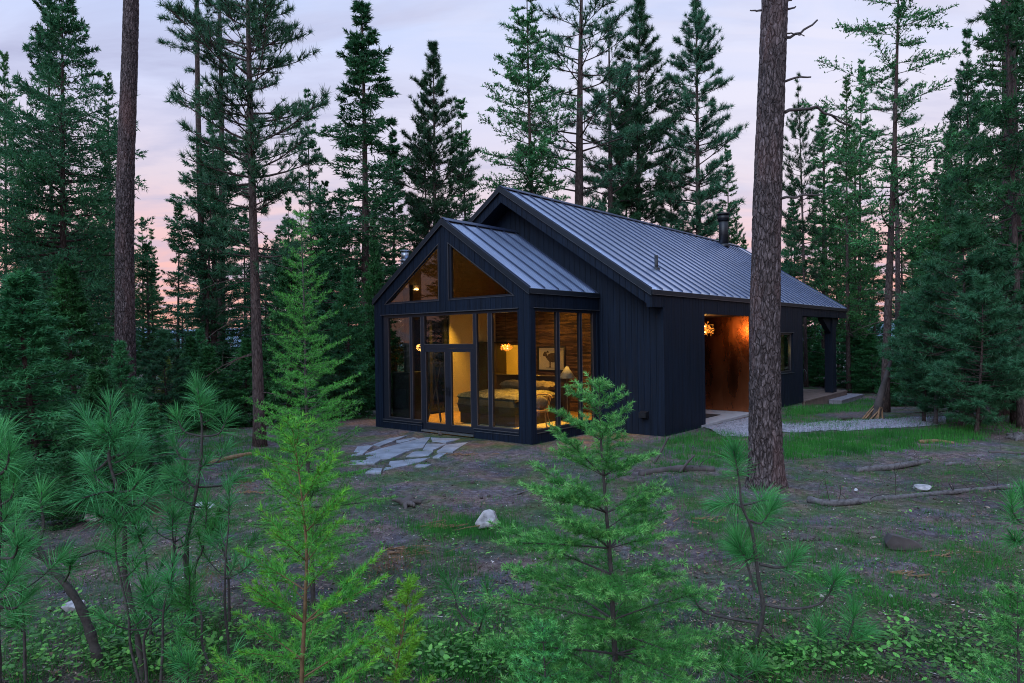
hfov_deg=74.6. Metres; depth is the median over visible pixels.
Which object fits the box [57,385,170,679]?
pine sapling
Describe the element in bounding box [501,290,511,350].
chandelier
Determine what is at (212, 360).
fir tree
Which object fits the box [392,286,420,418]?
fireplace
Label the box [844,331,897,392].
fir tree
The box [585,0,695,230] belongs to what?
pine tree
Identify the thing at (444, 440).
flagstone
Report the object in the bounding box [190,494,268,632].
pine sapling
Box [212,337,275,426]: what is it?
fir tree
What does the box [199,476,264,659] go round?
pine sapling
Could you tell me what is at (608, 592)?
fir sapling
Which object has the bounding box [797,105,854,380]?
pine tree
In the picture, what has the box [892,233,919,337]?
larch tree
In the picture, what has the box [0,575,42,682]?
pine sapling
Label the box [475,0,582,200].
larch tree
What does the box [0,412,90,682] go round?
pine sapling
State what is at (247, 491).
wood splinters
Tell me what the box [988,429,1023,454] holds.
fallen log
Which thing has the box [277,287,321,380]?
larch tree
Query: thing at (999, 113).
fir tree
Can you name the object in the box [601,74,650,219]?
fir tree
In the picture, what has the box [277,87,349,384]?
fir tree
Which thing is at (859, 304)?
pine tree
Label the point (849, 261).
larch tree
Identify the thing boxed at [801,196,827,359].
larch tree
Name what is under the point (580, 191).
pine tree
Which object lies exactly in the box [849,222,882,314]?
fir tree
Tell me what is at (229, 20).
pine tree
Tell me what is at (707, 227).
pine tree
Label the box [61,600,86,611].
rock
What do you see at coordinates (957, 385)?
pine tree
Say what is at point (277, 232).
fir tree
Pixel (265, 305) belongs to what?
fir tree
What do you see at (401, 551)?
wood splinters
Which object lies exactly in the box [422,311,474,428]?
window
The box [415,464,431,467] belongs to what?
flagstone
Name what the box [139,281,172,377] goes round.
larch tree
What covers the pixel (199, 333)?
fir tree
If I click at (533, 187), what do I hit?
fir tree
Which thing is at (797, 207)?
larch tree
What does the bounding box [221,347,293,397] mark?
fir tree
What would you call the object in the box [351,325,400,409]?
fir tree
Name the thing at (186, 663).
pine sapling
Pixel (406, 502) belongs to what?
stump
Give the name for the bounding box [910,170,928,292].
larch tree
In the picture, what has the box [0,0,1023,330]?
sky
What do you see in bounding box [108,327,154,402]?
fir tree
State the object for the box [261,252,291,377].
fir tree
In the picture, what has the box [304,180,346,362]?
fir tree
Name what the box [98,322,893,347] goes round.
hills
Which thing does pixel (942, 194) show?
fir tree
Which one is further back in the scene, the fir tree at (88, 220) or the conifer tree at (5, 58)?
the fir tree at (88, 220)
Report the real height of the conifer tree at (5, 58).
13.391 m
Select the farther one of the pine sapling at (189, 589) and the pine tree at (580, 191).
the pine tree at (580, 191)
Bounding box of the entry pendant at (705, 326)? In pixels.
[704,322,713,333]
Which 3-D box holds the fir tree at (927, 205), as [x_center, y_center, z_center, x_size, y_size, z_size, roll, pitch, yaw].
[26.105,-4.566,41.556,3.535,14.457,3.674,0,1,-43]
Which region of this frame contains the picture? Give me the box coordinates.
[537,346,565,371]
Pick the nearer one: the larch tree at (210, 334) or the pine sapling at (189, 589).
the pine sapling at (189, 589)
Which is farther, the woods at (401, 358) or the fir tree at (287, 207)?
the woods at (401, 358)
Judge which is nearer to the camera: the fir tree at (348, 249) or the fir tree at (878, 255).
the fir tree at (348, 249)
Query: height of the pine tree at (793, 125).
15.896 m
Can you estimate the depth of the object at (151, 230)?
40.02 m
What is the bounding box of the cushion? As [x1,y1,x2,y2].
[536,396,547,408]
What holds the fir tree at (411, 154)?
on the ground at (518, 451)
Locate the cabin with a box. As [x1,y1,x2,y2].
[372,185,863,444]
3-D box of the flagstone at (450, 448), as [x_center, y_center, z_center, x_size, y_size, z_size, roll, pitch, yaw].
[-1.388,2.459,15.505,0.433,0.080,1.417,-1,0,10]
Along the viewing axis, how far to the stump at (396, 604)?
5.98 m
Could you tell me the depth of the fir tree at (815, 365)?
33.75 m
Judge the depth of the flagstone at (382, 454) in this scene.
14.66 m
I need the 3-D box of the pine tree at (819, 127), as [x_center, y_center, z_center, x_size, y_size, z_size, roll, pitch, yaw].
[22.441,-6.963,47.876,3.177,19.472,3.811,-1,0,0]
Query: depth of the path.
17.93 m
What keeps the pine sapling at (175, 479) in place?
on the ground at (518, 451)
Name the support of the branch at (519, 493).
on the ground at (518, 451)
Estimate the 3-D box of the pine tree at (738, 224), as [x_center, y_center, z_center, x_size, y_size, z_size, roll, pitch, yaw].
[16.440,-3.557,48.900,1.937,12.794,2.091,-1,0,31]
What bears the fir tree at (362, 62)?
on the ground at (518, 451)
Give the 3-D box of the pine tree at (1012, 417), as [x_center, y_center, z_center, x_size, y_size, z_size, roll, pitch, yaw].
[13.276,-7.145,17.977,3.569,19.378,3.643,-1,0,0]
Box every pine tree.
[114,0,138,420]
[154,0,334,446]
[156,0,245,377]
[177,129,238,349]
[182,0,254,371]
[187,149,242,345]
[237,288,267,326]
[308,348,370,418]
[385,39,481,254]
[497,0,654,212]
[563,5,656,219]
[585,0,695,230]
[649,0,750,239]
[649,128,690,231]
[729,207,746,249]
[744,0,851,491]
[781,72,834,387]
[804,109,853,294]
[825,168,855,375]
[836,128,873,363]
[852,303,882,361]
[867,67,923,382]
[874,186,915,325]
[876,207,1023,429]
[876,270,960,420]
[911,270,1023,434]
[916,192,932,273]
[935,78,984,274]
[943,234,1023,422]
[964,0,1007,233]
[1005,0,1023,423]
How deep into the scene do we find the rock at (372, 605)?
5.93 m
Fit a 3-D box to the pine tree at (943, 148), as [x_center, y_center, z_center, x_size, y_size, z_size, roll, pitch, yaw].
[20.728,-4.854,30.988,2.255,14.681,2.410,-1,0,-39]
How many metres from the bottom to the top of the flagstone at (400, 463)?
0.078 m
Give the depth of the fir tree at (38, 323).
10.69 m
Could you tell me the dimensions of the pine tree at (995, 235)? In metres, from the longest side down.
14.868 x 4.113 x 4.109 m
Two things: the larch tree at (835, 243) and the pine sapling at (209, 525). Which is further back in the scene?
the larch tree at (835, 243)
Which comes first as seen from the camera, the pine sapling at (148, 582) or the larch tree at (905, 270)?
the pine sapling at (148, 582)
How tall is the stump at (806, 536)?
0.141 m
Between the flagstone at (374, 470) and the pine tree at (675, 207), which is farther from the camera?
the pine tree at (675, 207)
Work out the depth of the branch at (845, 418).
19.53 m
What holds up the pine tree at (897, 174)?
on the ground at (518, 451)
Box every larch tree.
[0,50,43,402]
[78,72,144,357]
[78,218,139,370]
[100,229,156,361]
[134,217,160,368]
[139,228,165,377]
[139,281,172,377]
[193,289,234,364]
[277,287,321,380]
[352,169,391,294]
[448,97,485,220]
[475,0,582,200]
[717,145,748,248]
[781,178,819,358]
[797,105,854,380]
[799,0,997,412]
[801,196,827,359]
[817,166,853,382]
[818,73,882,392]
[834,192,864,341]
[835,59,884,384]
[840,323,879,384]
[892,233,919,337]
[900,147,924,316]
[907,190,956,376]
[908,246,924,328]
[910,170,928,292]
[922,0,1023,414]
[937,122,962,343]
[992,127,1023,267]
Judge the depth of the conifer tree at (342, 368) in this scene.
21.31 m
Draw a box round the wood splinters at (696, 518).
[673,516,724,523]
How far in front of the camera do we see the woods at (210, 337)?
55.74 m
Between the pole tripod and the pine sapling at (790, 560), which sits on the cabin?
the pole tripod
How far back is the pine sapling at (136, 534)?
5.20 m
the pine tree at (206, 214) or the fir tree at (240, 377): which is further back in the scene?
the pine tree at (206, 214)
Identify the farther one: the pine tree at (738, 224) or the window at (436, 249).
the pine tree at (738, 224)
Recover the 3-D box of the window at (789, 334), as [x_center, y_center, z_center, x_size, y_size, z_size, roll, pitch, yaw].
[9.491,0.401,23.494,0.076,1.400,1.639,-1,0,40]
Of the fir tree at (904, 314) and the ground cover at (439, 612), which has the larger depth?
the fir tree at (904, 314)
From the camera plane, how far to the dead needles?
7.30 m
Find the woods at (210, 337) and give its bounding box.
[81,299,397,380]
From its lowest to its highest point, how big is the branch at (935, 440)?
0.099 m
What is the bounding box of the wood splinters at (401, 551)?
[377,545,462,557]
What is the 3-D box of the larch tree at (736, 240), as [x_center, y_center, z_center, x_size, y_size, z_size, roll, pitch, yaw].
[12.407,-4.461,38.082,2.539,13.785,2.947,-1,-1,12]
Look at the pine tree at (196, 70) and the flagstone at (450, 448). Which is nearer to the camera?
the flagstone at (450, 448)
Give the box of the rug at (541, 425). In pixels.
[460,421,568,428]
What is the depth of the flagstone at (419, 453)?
14.64 m
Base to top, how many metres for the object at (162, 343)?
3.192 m
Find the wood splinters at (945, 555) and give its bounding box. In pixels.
[920,550,981,556]
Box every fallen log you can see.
[208,452,251,463]
[634,449,719,475]
[855,444,929,472]
[945,461,961,465]
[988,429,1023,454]
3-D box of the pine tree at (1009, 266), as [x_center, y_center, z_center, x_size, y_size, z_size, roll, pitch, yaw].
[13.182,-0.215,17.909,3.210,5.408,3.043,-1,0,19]
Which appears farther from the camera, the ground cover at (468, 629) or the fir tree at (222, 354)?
the fir tree at (222, 354)
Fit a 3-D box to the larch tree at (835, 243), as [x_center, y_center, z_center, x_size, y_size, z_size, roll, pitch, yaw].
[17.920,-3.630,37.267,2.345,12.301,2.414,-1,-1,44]
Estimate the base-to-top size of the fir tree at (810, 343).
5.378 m
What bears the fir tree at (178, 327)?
on the ground at (518, 451)
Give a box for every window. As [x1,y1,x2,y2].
[383,314,422,422]
[384,244,438,304]
[390,317,447,415]
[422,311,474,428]
[447,242,514,299]
[474,309,518,432]
[535,308,596,432]
[781,333,791,372]
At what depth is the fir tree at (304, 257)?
30.01 m
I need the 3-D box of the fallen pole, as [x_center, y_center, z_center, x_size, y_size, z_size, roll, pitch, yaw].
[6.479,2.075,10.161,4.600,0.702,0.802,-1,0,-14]
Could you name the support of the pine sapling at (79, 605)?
on the ground at (518, 451)
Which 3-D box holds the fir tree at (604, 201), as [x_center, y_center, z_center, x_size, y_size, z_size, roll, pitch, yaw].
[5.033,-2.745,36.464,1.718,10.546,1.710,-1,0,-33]
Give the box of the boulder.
[475,509,497,528]
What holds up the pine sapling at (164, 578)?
on the ground at (518, 451)
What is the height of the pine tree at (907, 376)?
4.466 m
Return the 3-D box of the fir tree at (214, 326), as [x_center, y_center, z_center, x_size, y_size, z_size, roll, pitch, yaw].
[-12.129,-3.284,27.176,4.244,12.164,4.083,-1,0,-14]
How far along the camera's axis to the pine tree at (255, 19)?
15.55 m
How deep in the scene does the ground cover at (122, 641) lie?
5.04 m
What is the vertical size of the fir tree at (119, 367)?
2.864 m
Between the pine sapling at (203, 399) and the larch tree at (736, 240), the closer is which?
the pine sapling at (203, 399)
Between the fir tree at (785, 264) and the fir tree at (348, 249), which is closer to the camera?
the fir tree at (348, 249)
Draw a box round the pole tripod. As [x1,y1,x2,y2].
[428,362,441,421]
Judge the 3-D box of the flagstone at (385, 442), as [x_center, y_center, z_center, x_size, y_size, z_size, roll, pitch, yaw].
[-3.023,2.480,16.686,0.268,0.082,1.822,-1,0,12]
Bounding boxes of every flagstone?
[349,459,381,464]
[351,445,372,455]
[365,449,411,460]
[365,468,382,473]
[373,435,406,446]
[380,437,429,449]
[383,457,429,470]
[396,437,418,443]
[406,451,432,456]
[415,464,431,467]
[423,444,446,450]
[431,437,459,443]
[433,453,445,458]
[437,442,467,452]
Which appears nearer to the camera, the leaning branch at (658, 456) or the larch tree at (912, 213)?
the leaning branch at (658, 456)
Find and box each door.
[394,389,406,408]
[425,348,448,430]
[447,348,473,433]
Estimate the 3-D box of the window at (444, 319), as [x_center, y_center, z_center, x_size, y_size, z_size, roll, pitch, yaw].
[-2.927,0.718,20.495,0.076,2.950,2.628,-1,0,40]
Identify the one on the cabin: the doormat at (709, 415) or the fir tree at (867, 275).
the doormat at (709, 415)
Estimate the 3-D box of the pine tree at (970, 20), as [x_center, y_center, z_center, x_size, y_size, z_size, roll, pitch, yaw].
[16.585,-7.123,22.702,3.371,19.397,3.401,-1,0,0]
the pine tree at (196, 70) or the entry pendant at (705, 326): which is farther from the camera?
the pine tree at (196, 70)
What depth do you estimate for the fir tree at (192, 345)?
20.76 m
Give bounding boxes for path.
[703,416,945,436]
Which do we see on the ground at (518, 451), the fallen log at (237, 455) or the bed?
the fallen log at (237, 455)
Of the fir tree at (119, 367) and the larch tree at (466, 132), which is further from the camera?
the larch tree at (466, 132)
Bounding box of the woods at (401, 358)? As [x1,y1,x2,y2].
[76,288,894,381]
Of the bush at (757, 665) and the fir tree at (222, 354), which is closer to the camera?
the bush at (757, 665)
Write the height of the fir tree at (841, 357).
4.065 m
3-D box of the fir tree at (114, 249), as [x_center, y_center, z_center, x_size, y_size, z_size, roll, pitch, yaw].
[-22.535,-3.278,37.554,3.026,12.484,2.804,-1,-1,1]
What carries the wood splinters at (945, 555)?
on the ground at (518, 451)
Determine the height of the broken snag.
2.118 m
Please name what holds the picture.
attached to the cabin
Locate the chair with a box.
[536,393,552,426]
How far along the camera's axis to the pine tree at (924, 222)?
46.00 m
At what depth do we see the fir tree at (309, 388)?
26.89 m
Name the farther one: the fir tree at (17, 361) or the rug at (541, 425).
the rug at (541, 425)
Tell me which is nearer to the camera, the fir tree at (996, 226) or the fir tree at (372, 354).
the fir tree at (372, 354)
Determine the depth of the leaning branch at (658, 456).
13.07 m
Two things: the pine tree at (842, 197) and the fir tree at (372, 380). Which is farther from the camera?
the pine tree at (842, 197)
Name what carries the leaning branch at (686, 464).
on the ground at (518, 451)
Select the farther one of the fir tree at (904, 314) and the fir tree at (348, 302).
the fir tree at (904, 314)
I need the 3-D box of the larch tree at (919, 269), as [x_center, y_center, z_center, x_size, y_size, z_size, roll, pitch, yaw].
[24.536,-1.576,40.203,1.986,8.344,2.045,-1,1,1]
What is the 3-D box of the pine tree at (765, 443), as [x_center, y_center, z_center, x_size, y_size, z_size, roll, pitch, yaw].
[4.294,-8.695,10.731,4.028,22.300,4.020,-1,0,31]
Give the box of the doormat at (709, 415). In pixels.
[706,414,719,417]
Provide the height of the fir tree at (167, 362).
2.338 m
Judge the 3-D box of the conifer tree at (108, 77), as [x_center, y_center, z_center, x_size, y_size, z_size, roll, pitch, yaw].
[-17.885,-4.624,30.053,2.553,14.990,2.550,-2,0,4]
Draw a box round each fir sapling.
[467,370,735,682]
[499,614,586,682]
[948,580,1023,682]
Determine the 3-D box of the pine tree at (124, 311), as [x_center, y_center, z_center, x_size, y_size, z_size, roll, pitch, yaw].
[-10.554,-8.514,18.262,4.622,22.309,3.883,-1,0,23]
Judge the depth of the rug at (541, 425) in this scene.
17.73 m
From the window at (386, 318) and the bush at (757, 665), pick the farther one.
the window at (386, 318)
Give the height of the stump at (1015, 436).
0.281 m
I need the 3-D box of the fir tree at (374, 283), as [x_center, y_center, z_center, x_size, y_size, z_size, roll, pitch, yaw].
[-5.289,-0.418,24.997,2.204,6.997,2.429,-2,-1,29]
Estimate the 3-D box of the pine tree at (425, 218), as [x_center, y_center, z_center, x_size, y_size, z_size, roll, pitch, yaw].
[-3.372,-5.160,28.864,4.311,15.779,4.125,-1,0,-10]
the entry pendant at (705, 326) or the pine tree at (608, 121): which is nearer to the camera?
the entry pendant at (705, 326)
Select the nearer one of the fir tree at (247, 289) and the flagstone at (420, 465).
the flagstone at (420, 465)
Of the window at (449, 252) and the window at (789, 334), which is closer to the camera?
the window at (449, 252)
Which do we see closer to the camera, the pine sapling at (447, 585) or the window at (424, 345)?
the pine sapling at (447, 585)
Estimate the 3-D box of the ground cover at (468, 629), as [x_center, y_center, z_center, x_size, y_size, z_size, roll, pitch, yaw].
[-0.404,2.303,5.495,1.490,0.149,1.285,-1,0,0]
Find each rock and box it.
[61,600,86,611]
[85,507,107,522]
[364,603,383,611]
[913,484,931,490]
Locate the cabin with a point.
(634, 306)
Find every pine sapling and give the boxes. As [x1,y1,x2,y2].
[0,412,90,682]
[0,473,138,671]
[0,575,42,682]
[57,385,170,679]
[83,567,188,682]
[93,513,162,682]
[118,505,175,644]
[135,545,207,682]
[140,498,207,630]
[146,369,252,628]
[155,627,249,682]
[157,448,201,598]
[160,559,218,682]
[186,491,230,640]
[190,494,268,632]
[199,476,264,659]
[432,568,499,638]
[671,431,891,658]
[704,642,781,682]
[988,475,1023,561]
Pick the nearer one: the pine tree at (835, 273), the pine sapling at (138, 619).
the pine sapling at (138, 619)
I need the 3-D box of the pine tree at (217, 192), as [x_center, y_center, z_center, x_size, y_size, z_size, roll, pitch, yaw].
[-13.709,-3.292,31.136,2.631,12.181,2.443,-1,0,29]
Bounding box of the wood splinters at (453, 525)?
[419,520,479,530]
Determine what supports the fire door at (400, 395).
in the fireplace
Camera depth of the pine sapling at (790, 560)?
5.20 m
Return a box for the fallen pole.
[805,459,1022,505]
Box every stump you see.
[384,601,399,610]
[391,495,421,508]
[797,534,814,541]
[1005,432,1023,440]
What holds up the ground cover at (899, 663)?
on the ground at (518, 451)
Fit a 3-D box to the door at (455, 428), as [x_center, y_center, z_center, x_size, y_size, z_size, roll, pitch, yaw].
[-1.313,1.250,17.197,0.906,2.158,0.142,-1,0,40]
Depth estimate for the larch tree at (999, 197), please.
34.87 m
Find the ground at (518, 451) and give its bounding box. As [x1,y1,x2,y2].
[0,343,1023,682]
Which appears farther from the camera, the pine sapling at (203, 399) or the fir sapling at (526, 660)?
the pine sapling at (203, 399)
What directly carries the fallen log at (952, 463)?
on the ground at (518, 451)
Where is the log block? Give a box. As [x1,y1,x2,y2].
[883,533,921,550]
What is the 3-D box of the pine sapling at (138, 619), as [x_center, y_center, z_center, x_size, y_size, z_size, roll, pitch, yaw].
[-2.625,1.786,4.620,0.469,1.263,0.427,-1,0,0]
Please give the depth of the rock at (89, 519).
9.31 m
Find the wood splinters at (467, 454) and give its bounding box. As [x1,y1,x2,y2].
[444,452,498,456]
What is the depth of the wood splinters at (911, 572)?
6.79 m
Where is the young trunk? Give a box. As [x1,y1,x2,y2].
[933,378,937,423]
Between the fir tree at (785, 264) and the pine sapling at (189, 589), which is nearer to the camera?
the pine sapling at (189, 589)
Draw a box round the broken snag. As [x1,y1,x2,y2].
[862,353,893,418]
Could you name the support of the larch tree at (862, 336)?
on the ground at (518, 451)
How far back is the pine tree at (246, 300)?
45.78 m
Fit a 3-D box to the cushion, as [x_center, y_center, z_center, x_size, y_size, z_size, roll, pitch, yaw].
[0.743,1.560,17.031,0.388,0.333,0.175,-1,0,40]
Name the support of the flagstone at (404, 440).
on the ground at (518, 451)
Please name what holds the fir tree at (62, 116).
on the ground at (518, 451)
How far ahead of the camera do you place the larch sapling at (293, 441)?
3.20 m
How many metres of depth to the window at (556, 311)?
17.23 m
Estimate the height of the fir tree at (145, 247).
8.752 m
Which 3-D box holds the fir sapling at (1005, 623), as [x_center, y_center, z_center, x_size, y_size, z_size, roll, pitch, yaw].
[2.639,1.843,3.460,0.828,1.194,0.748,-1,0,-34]
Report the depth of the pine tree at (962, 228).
16.93 m
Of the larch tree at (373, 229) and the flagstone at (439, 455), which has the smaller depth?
the flagstone at (439, 455)
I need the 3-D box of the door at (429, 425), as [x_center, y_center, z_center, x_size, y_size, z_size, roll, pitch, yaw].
[-2.002,1.258,17.786,0.896,2.158,0.142,-1,0,40]
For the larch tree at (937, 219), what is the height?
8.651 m
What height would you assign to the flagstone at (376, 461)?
0.082 m
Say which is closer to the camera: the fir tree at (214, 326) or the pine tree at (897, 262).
the fir tree at (214, 326)
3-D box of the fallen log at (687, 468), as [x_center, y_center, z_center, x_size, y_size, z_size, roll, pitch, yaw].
[2.932,2.160,12.239,1.620,0.584,0.742,-1,0,0]
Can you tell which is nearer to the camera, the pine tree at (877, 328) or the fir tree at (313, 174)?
the fir tree at (313, 174)
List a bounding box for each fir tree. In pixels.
[0,0,154,396]
[0,268,133,508]
[0,297,70,443]
[0,327,71,485]
[9,0,105,363]
[9,260,155,451]
[12,365,164,534]
[73,205,106,364]
[76,241,92,352]
[82,173,139,369]
[87,339,149,465]
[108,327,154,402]
[114,401,195,491]
[135,242,174,388]
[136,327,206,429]
[151,356,173,419]
[153,201,195,375]
[160,110,266,377]
[160,345,244,432]
[164,336,230,421]
[183,328,227,401]
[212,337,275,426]
[217,340,244,401]
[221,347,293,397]
[225,213,268,357]
[234,237,329,427]
[237,266,264,384]
[248,234,281,376]
[260,229,284,338]
[261,196,308,333]
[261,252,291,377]
[272,0,423,376]
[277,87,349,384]
[284,361,325,405]
[300,192,339,356]
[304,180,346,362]
[313,264,375,419]
[331,188,360,327]
[335,343,392,406]
[350,239,401,410]
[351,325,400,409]
[369,129,410,371]
[402,81,449,252]
[523,141,543,194]
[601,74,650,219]
[601,195,607,208]
[780,191,809,281]
[802,317,824,382]
[803,342,841,385]
[836,317,881,388]
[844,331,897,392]
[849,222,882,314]
[849,227,896,369]
[871,304,928,391]
[873,329,932,406]
[906,151,953,282]
[924,173,965,343]
[925,27,1001,318]
[955,0,1023,428]
[988,130,1001,250]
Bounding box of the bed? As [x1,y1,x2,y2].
[457,374,569,426]
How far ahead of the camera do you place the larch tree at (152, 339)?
37.95 m
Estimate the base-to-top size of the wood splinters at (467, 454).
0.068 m
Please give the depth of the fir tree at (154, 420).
11.38 m
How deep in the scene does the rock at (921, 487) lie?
10.60 m
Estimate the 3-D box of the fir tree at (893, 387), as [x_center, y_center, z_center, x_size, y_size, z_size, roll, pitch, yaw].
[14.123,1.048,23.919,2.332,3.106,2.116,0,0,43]
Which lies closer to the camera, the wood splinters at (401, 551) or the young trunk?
the wood splinters at (401, 551)
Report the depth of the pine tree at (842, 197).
38.53 m
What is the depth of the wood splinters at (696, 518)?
9.05 m
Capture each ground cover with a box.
[0,596,571,681]
[7,453,1023,682]
[377,591,547,658]
[384,596,553,662]
[724,607,1023,682]
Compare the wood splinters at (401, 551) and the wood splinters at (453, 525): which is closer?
the wood splinters at (401, 551)
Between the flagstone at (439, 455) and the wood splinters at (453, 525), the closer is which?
the wood splinters at (453, 525)
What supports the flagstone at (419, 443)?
on the ground at (518, 451)
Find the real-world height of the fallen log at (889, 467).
0.422 m
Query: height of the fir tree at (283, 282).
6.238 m
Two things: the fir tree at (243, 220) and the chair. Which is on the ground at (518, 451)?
the fir tree at (243, 220)
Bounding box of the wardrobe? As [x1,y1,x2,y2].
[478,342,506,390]
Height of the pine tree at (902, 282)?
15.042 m
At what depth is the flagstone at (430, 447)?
15.52 m
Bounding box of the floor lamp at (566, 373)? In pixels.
[560,365,575,421]
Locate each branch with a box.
[504,490,531,497]
[653,437,668,463]
[678,455,694,471]
[838,417,852,419]
[920,439,953,443]
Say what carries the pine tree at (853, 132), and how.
on the ground at (518, 451)
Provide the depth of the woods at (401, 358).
67.72 m
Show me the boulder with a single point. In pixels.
(485, 516)
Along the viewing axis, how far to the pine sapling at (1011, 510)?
5.20 m
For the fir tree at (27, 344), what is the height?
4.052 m
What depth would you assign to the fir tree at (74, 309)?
14.41 m
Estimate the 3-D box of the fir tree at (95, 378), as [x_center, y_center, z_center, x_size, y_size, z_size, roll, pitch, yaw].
[-6.075,1.572,9.560,1.764,2.461,1.943,-2,0,34]
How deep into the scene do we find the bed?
18.22 m
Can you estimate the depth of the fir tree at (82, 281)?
40.47 m
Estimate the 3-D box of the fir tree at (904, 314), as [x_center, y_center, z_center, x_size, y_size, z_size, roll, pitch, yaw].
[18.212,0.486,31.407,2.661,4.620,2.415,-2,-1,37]
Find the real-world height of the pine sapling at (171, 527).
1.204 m
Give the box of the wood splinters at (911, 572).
[886,568,955,578]
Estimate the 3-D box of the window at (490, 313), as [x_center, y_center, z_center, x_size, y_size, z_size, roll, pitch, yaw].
[-0.366,0.694,16.434,1.468,2.950,0.076,-1,0,40]
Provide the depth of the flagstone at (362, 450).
15.18 m
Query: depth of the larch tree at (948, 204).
28.41 m
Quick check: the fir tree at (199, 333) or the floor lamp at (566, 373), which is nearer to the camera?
the floor lamp at (566, 373)
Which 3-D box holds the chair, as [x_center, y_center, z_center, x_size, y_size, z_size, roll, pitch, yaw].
[0.740,1.775,16.998,0.523,0.881,0.552,-1,0,15]
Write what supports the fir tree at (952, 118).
on the ground at (518, 451)
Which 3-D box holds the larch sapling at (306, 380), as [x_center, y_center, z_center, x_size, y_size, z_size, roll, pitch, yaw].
[-1.669,0.659,5.609,1.200,3.558,1.257,-1,0,16]
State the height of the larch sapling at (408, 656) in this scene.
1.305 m
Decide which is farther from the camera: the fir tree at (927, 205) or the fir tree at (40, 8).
the fir tree at (927, 205)
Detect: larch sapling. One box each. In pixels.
[208,411,404,682]
[238,209,397,622]
[357,569,436,682]
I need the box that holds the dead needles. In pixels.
[145,477,428,605]
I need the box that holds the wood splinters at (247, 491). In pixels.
[232,490,263,493]

